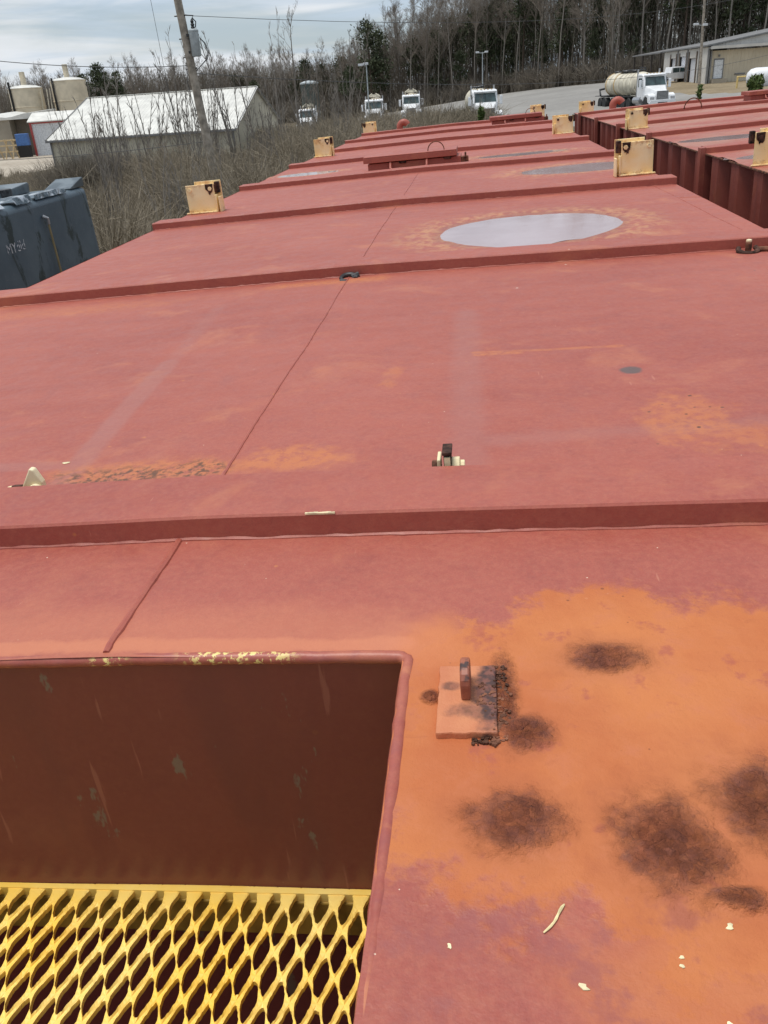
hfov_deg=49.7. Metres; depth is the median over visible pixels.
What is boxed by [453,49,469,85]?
pine tree
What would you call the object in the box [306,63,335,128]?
sapling
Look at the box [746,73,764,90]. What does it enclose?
evergreen sapling
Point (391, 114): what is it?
sapling
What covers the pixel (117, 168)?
sapling
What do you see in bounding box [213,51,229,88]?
bare tree
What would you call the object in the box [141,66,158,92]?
bare tree
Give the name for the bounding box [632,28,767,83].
warehouse
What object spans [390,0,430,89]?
bare tree
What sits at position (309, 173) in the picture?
puddle
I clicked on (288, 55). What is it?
bare tree
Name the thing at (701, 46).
light pole
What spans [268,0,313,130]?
bare tree
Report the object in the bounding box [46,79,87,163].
sapling
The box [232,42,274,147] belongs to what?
sapling
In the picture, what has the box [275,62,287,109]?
bare tree
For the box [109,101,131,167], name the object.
sapling
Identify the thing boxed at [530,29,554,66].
pine tree
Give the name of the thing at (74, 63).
bare tree
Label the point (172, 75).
bare tree
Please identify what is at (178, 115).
sapling
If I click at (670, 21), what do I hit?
bare tree
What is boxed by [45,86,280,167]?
metal building
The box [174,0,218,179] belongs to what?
utility pole
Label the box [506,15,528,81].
pine tree
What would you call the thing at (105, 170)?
sapling
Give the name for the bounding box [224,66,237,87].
bare tree
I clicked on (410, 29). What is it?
bare tree
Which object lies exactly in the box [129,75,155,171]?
sapling
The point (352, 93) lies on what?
sapling
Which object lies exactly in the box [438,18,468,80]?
pine tree
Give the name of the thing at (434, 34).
bare tree
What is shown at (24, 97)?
silo
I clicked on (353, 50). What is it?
bare tree
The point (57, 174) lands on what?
dense shrub
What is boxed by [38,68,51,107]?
bare tree
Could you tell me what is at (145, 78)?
bare tree
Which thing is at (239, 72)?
bare tree
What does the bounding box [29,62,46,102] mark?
bare tree
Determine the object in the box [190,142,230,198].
sapling
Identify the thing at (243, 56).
bare tree
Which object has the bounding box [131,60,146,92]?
bare tree
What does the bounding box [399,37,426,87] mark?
pine tree
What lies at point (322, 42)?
bare tree
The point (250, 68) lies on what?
bare tree
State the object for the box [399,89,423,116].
truck
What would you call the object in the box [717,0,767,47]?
pine tree
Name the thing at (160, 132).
sapling
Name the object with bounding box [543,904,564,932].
straw
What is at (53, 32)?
sky
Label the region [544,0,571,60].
bare tree
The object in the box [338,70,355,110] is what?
pine tree
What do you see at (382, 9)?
bare tree
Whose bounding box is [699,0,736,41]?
pine tree
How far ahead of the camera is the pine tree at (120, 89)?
169.78 m
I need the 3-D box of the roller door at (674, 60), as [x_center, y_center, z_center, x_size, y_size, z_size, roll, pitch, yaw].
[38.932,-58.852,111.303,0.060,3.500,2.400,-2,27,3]
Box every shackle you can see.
[339,272,359,280]
[735,239,767,253]
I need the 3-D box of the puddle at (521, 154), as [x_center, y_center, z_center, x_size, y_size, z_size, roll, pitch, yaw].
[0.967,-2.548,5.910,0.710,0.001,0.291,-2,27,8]
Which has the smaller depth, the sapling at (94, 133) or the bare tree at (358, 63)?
the sapling at (94, 133)
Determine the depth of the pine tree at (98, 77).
168.76 m
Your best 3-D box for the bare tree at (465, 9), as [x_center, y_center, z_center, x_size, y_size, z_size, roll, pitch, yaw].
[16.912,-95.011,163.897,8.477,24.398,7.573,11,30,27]
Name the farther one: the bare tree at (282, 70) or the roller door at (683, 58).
the bare tree at (282, 70)
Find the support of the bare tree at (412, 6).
on the ground at (342, 120)
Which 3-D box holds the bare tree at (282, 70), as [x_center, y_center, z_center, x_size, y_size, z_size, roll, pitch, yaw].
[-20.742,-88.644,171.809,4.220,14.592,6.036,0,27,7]
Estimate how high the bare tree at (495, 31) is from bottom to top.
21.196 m
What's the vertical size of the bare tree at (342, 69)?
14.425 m
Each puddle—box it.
[278,171,336,177]
[440,213,622,246]
[480,149,567,157]
[522,162,613,174]
[669,134,748,142]
[723,155,752,159]
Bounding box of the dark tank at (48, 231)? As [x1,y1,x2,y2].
[0,177,99,289]
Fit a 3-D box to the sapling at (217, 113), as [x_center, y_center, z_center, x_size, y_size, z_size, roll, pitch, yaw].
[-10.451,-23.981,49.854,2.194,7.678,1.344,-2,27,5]
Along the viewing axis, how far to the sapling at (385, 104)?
64.80 m
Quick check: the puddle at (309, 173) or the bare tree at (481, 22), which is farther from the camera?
the bare tree at (481, 22)
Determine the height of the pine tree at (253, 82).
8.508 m
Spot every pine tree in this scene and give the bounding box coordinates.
[76,73,97,97]
[85,62,115,96]
[107,71,128,96]
[229,73,244,87]
[248,80,261,89]
[288,75,300,100]
[296,58,315,80]
[317,63,329,97]
[330,55,352,110]
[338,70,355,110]
[341,66,360,115]
[350,17,393,98]
[360,29,396,98]
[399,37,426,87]
[420,30,448,90]
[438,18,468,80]
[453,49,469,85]
[457,10,484,57]
[472,27,499,71]
[476,4,510,81]
[488,0,521,65]
[496,32,521,91]
[503,0,548,73]
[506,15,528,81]
[517,7,549,68]
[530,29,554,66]
[548,6,579,69]
[552,0,587,61]
[579,0,613,64]
[585,28,606,62]
[614,0,651,60]
[630,0,668,51]
[656,0,705,45]
[667,0,706,49]
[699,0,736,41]
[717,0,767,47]
[745,0,767,28]
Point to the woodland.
(676, 30)
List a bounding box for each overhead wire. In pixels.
[0,61,186,67]
[151,3,178,141]
[197,55,766,84]
[201,0,727,22]
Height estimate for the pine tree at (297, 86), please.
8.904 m
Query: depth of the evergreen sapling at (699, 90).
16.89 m
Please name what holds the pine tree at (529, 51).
on the ground at (342, 120)
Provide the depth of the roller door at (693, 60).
104.11 m
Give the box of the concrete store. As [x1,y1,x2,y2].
[0,108,55,157]
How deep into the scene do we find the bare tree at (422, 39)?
169.21 m
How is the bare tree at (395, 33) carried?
on the ground at (342, 120)
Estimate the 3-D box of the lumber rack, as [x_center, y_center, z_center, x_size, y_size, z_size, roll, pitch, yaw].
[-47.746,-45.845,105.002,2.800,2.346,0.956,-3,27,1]
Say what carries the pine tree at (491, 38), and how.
on the ground at (342, 120)
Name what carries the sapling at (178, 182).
on the ground at (342, 120)
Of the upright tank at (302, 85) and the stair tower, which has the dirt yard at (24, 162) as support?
the stair tower
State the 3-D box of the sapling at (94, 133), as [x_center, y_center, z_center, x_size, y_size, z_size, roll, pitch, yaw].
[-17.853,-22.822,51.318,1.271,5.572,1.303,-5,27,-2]
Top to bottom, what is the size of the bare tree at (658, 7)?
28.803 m
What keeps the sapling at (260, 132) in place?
on the ground at (342, 120)
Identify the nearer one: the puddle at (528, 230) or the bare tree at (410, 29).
the puddle at (528, 230)
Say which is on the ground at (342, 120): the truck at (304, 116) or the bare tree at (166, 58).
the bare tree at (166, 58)
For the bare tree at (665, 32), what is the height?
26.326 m
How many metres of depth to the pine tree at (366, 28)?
161.14 m
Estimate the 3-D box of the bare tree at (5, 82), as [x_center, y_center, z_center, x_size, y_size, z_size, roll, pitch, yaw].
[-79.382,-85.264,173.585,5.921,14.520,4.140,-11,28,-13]
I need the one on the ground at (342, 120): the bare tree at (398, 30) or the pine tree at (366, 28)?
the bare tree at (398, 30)
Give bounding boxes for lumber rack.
[0,139,19,159]
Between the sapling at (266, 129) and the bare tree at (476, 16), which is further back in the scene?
the bare tree at (476, 16)
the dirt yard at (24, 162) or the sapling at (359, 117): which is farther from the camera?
the dirt yard at (24, 162)
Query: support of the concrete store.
on the dirt yard at (24, 162)
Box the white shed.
[27,110,73,155]
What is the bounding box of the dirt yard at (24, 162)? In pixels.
[0,155,53,176]
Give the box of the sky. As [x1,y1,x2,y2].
[0,0,760,99]
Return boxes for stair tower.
[37,88,52,109]
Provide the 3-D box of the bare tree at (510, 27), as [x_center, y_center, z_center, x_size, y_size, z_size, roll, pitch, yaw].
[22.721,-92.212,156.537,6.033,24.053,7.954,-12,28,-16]
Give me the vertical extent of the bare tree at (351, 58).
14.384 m
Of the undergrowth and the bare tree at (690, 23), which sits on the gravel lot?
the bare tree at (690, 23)
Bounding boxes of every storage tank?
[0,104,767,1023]
[574,89,767,228]
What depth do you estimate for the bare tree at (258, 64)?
177.62 m
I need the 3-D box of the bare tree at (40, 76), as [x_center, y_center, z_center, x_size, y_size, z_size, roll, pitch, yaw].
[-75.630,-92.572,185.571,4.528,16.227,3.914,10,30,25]
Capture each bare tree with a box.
[0,71,11,112]
[0,73,6,112]
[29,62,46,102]
[33,59,51,105]
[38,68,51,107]
[42,75,54,106]
[68,57,87,84]
[103,70,114,95]
[119,55,139,94]
[126,53,143,93]
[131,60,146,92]
[131,66,143,93]
[138,65,153,93]
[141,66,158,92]
[152,67,162,93]
[164,52,183,92]
[167,51,183,90]
[195,57,206,85]
[201,52,218,87]
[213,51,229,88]
[214,55,230,85]
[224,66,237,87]
[227,61,243,87]
[234,43,257,81]
[244,51,261,85]
[249,50,265,86]
[259,63,274,100]
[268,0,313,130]
[268,45,278,90]
[268,56,282,93]
[272,46,291,105]
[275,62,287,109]
[284,46,296,81]
[301,48,315,75]
[305,50,329,123]
[315,37,331,116]
[333,41,354,100]
[335,38,348,108]
[346,32,371,105]
[346,33,359,64]
[346,40,364,114]
[347,40,359,104]
[353,20,383,93]
[363,21,384,92]
[374,1,396,95]
[380,4,397,111]
[382,1,405,60]
[384,0,407,89]
[386,0,410,90]
[386,18,402,60]
[387,28,401,84]
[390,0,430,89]
[392,25,406,78]
[401,5,419,87]
[406,18,428,84]
[407,0,429,90]
[410,0,441,106]
[413,0,437,94]
[419,0,431,104]
[422,0,440,90]
[423,3,450,86]
[424,0,453,102]
[428,0,455,98]
[434,0,466,101]
[442,0,463,37]
[447,0,481,91]
[457,0,469,82]
[466,0,488,85]
[468,0,506,81]
[469,0,504,87]
[481,0,507,77]
[484,0,518,93]
[500,0,522,81]
[500,0,531,81]
[520,1,555,69]
[524,0,540,72]
[529,0,562,76]
[541,1,557,61]
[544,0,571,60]
[544,0,577,64]
[557,0,568,86]
[565,0,595,65]
[570,0,595,71]
[592,0,629,67]
[612,0,616,64]
[614,0,622,71]
[619,0,630,61]
[630,0,656,58]
[641,0,648,64]
[654,0,660,58]
[659,1,665,50]
[663,0,668,61]
[666,0,677,52]
[688,0,692,49]
[714,0,718,39]
[727,0,732,49]
[745,0,751,48]
[760,5,767,47]
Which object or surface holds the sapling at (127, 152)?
on the ground at (342, 120)
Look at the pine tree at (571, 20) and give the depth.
149.06 m
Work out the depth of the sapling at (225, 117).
42.36 m
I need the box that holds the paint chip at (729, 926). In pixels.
[726,923,732,929]
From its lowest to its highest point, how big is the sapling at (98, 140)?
5.764 m
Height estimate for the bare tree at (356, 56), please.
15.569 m
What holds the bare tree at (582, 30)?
on the ground at (342, 120)
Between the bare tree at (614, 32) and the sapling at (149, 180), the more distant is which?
the bare tree at (614, 32)
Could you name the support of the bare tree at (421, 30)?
on the ground at (342, 120)
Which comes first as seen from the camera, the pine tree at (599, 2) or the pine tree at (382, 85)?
the pine tree at (599, 2)
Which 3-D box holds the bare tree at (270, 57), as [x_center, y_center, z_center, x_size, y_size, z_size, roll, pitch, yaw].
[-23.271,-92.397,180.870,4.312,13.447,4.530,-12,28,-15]
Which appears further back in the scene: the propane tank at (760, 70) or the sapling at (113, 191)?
the propane tank at (760, 70)
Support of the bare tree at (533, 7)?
on the ground at (342, 120)
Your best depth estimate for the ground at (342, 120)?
150.12 m
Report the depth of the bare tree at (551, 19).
157.68 m
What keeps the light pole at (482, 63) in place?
on the gravel lot
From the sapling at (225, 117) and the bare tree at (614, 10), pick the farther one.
the bare tree at (614, 10)
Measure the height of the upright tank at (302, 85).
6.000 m
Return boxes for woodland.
[0,0,767,118]
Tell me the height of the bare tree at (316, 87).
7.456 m
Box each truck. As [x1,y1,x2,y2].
[299,104,316,125]
[361,93,386,117]
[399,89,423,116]
[465,85,502,115]
[595,67,675,107]
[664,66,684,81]
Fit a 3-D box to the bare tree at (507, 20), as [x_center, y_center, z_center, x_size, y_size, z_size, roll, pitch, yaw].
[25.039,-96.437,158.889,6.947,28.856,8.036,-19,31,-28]
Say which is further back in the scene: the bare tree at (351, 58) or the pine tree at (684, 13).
the bare tree at (351, 58)
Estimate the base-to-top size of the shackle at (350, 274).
0.031 m
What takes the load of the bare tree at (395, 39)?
on the ground at (342, 120)
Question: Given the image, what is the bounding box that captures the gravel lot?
[388,83,741,125]
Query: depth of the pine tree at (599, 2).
142.06 m
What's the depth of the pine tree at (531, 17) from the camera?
155.04 m
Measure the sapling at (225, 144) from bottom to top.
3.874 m
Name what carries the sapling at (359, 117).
on the ground at (342, 120)
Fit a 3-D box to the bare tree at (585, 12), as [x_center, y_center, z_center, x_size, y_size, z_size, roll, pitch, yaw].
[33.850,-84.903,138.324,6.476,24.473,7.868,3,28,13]
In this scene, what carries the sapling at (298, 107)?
on the ground at (342, 120)
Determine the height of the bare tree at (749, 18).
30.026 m
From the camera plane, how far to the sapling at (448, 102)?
68.04 m
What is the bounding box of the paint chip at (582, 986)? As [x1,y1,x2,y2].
[578,983,589,990]
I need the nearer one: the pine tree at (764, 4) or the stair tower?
the stair tower
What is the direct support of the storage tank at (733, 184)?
on the ground at (342, 120)
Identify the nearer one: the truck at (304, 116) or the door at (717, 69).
the door at (717, 69)
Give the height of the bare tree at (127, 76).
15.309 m
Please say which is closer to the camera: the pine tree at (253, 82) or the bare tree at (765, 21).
the bare tree at (765, 21)
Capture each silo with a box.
[7,72,46,112]
[49,64,88,110]
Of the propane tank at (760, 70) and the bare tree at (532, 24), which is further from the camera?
the bare tree at (532, 24)
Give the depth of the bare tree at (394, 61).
174.73 m
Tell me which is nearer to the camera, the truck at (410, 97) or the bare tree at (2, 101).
the truck at (410, 97)
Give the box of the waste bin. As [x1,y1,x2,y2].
[14,133,32,157]
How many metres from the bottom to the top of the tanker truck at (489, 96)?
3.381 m
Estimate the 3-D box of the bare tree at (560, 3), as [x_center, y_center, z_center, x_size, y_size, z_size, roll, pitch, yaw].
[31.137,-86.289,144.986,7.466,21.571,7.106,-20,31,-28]
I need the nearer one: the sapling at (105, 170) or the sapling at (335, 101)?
the sapling at (105, 170)
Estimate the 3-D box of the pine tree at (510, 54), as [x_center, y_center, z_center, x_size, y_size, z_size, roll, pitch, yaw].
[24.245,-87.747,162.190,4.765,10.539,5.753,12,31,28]
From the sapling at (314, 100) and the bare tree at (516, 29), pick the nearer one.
the sapling at (314, 100)
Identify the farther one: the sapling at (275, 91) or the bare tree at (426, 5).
the bare tree at (426, 5)
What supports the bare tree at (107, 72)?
on the ground at (342, 120)
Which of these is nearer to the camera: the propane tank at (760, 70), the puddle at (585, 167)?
the puddle at (585, 167)
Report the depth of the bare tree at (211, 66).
181.79 m
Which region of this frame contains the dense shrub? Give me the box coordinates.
[8,144,145,194]
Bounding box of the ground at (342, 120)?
[1,78,604,182]
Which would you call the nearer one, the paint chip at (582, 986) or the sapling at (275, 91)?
the paint chip at (582, 986)
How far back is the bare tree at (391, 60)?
161.19 m
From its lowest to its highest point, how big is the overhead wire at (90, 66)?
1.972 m
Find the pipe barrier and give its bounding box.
[736,76,745,87]
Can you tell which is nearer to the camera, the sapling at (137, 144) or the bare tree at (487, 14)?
the sapling at (137, 144)
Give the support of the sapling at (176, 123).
on the ground at (342, 120)
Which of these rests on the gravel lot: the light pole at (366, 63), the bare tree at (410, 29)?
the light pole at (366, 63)
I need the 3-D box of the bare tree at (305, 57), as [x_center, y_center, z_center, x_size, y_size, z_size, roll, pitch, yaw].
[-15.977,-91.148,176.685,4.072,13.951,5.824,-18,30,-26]
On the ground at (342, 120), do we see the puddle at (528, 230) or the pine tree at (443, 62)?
the pine tree at (443, 62)
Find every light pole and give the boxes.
[358,62,369,111]
[476,51,487,83]
[693,0,707,88]
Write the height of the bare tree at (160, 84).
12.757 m
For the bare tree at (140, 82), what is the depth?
173.16 m
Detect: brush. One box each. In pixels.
[0,97,491,253]
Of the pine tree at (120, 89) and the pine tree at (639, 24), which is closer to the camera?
the pine tree at (639, 24)
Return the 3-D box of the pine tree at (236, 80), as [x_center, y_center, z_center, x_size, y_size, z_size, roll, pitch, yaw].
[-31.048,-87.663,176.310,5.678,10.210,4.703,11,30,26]
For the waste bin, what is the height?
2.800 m
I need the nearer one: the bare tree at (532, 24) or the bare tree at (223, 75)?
the bare tree at (532, 24)
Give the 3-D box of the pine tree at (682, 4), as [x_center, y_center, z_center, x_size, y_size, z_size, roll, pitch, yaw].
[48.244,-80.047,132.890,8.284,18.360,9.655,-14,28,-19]
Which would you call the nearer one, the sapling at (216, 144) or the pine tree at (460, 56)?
the sapling at (216, 144)
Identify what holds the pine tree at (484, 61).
on the ground at (342, 120)
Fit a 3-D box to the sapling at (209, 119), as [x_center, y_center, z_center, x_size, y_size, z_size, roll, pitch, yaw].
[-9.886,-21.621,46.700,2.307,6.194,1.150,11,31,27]
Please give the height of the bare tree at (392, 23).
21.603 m
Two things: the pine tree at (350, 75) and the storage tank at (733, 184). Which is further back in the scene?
the pine tree at (350, 75)
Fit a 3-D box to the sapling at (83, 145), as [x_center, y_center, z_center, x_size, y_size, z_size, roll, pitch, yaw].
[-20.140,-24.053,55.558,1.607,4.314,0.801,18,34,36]
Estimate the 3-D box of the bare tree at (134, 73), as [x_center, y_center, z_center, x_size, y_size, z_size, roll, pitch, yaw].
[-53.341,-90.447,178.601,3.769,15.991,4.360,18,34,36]
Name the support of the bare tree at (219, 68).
on the ground at (342, 120)
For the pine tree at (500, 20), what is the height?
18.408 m
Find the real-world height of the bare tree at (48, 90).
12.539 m
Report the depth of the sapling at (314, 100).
56.38 m
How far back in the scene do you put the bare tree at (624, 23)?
136.90 m
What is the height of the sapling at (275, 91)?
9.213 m
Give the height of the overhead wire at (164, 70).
10.801 m
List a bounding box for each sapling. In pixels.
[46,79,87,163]
[47,110,71,164]
[72,77,122,195]
[74,122,89,161]
[82,95,101,163]
[85,132,129,231]
[88,112,102,161]
[88,122,111,200]
[93,113,126,206]
[95,63,134,169]
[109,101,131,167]
[109,132,135,174]
[121,58,171,160]
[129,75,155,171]
[130,140,158,203]
[132,112,183,219]
[150,50,199,159]
[155,25,195,160]
[162,131,202,215]
[182,75,217,165]
[186,72,217,157]
[188,39,220,150]
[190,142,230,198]
[199,31,256,160]
[202,90,224,161]
[214,117,239,162]
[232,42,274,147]
[251,103,265,147]
[253,79,272,160]
[262,7,288,147]
[265,119,296,169]
[277,51,314,139]
[288,67,315,130]
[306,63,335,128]
[328,55,353,136]
[331,28,368,124]
[349,96,379,135]
[379,87,394,115]
[380,97,399,128]
[413,76,426,113]
[440,81,454,112]
[477,105,485,120]
[696,84,703,98]
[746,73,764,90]
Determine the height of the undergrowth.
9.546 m
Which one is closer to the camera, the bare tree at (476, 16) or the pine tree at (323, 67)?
the bare tree at (476, 16)
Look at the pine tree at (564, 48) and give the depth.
147.00 m
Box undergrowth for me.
[271,41,767,123]
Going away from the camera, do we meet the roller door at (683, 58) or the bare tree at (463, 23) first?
the roller door at (683, 58)
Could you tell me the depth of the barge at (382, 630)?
0.94 m
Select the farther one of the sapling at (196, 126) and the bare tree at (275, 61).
the bare tree at (275, 61)
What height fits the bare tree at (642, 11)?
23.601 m
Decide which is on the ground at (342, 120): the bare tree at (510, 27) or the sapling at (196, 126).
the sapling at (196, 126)
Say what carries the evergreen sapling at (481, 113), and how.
on the ground at (342, 120)
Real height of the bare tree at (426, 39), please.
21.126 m
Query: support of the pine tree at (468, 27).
on the ground at (342, 120)
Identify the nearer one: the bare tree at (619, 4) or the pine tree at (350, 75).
the bare tree at (619, 4)
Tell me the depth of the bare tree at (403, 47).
176.37 m
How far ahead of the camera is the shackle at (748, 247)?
2.26 m
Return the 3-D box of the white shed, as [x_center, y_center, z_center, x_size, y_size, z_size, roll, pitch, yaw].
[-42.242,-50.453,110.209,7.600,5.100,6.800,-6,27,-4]
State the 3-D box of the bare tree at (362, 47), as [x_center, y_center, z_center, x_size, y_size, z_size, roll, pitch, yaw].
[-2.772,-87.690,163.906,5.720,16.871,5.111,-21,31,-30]
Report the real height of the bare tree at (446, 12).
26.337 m
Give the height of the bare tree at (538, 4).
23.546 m
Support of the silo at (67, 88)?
on the dirt yard at (24, 162)
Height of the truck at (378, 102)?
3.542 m
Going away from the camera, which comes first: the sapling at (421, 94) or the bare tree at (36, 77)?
the sapling at (421, 94)
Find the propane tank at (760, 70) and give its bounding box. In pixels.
[746,67,767,86]
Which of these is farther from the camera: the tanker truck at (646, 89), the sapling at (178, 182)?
the tanker truck at (646, 89)
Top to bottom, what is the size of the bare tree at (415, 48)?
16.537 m
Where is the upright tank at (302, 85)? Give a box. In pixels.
[300,81,320,118]
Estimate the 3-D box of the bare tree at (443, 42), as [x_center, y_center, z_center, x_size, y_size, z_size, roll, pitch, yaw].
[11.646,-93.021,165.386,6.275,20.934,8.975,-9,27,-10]
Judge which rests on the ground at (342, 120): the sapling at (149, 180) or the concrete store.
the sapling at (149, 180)
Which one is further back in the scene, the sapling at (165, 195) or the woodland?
the woodland
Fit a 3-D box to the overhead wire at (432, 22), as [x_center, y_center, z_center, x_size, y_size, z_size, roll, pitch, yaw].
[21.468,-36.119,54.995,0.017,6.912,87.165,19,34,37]
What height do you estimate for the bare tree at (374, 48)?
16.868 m
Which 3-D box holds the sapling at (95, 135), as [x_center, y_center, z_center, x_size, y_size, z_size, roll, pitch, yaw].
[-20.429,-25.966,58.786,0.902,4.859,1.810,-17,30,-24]
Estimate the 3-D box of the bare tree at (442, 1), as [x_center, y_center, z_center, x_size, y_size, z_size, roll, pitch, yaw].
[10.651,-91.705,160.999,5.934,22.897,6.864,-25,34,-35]
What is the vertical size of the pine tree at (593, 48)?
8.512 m
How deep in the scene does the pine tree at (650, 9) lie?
139.09 m
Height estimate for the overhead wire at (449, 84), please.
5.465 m
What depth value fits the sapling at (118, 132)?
43.44 m
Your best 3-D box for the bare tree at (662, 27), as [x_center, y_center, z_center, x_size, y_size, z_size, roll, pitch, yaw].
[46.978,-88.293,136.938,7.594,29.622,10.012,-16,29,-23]
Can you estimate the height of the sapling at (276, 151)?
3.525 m
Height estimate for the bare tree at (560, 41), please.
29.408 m
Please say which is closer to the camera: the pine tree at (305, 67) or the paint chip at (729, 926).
the paint chip at (729, 926)
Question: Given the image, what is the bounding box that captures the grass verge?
[667,78,767,94]
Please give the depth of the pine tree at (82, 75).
168.81 m
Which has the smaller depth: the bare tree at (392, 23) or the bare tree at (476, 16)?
the bare tree at (476, 16)
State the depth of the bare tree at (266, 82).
170.10 m
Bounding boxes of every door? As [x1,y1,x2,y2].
[671,58,675,80]
[681,56,685,66]
[689,58,695,82]
[713,60,722,78]
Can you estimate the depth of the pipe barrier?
87.55 m
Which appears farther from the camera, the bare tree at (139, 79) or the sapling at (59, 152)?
the bare tree at (139, 79)
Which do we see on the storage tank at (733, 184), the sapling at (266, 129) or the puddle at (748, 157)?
the puddle at (748, 157)
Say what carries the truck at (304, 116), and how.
on the gravel lot
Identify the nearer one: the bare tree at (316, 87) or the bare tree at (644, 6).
the bare tree at (316, 87)
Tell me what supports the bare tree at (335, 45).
on the ground at (342, 120)
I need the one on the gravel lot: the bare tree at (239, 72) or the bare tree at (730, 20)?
the bare tree at (730, 20)
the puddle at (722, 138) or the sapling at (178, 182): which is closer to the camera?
the puddle at (722, 138)
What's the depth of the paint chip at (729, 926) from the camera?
0.51 m
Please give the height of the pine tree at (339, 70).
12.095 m
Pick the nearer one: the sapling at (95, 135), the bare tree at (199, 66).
the sapling at (95, 135)
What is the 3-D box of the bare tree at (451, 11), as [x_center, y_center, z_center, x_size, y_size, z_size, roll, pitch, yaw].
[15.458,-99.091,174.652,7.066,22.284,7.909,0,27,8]
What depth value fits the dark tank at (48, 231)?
10.77 m

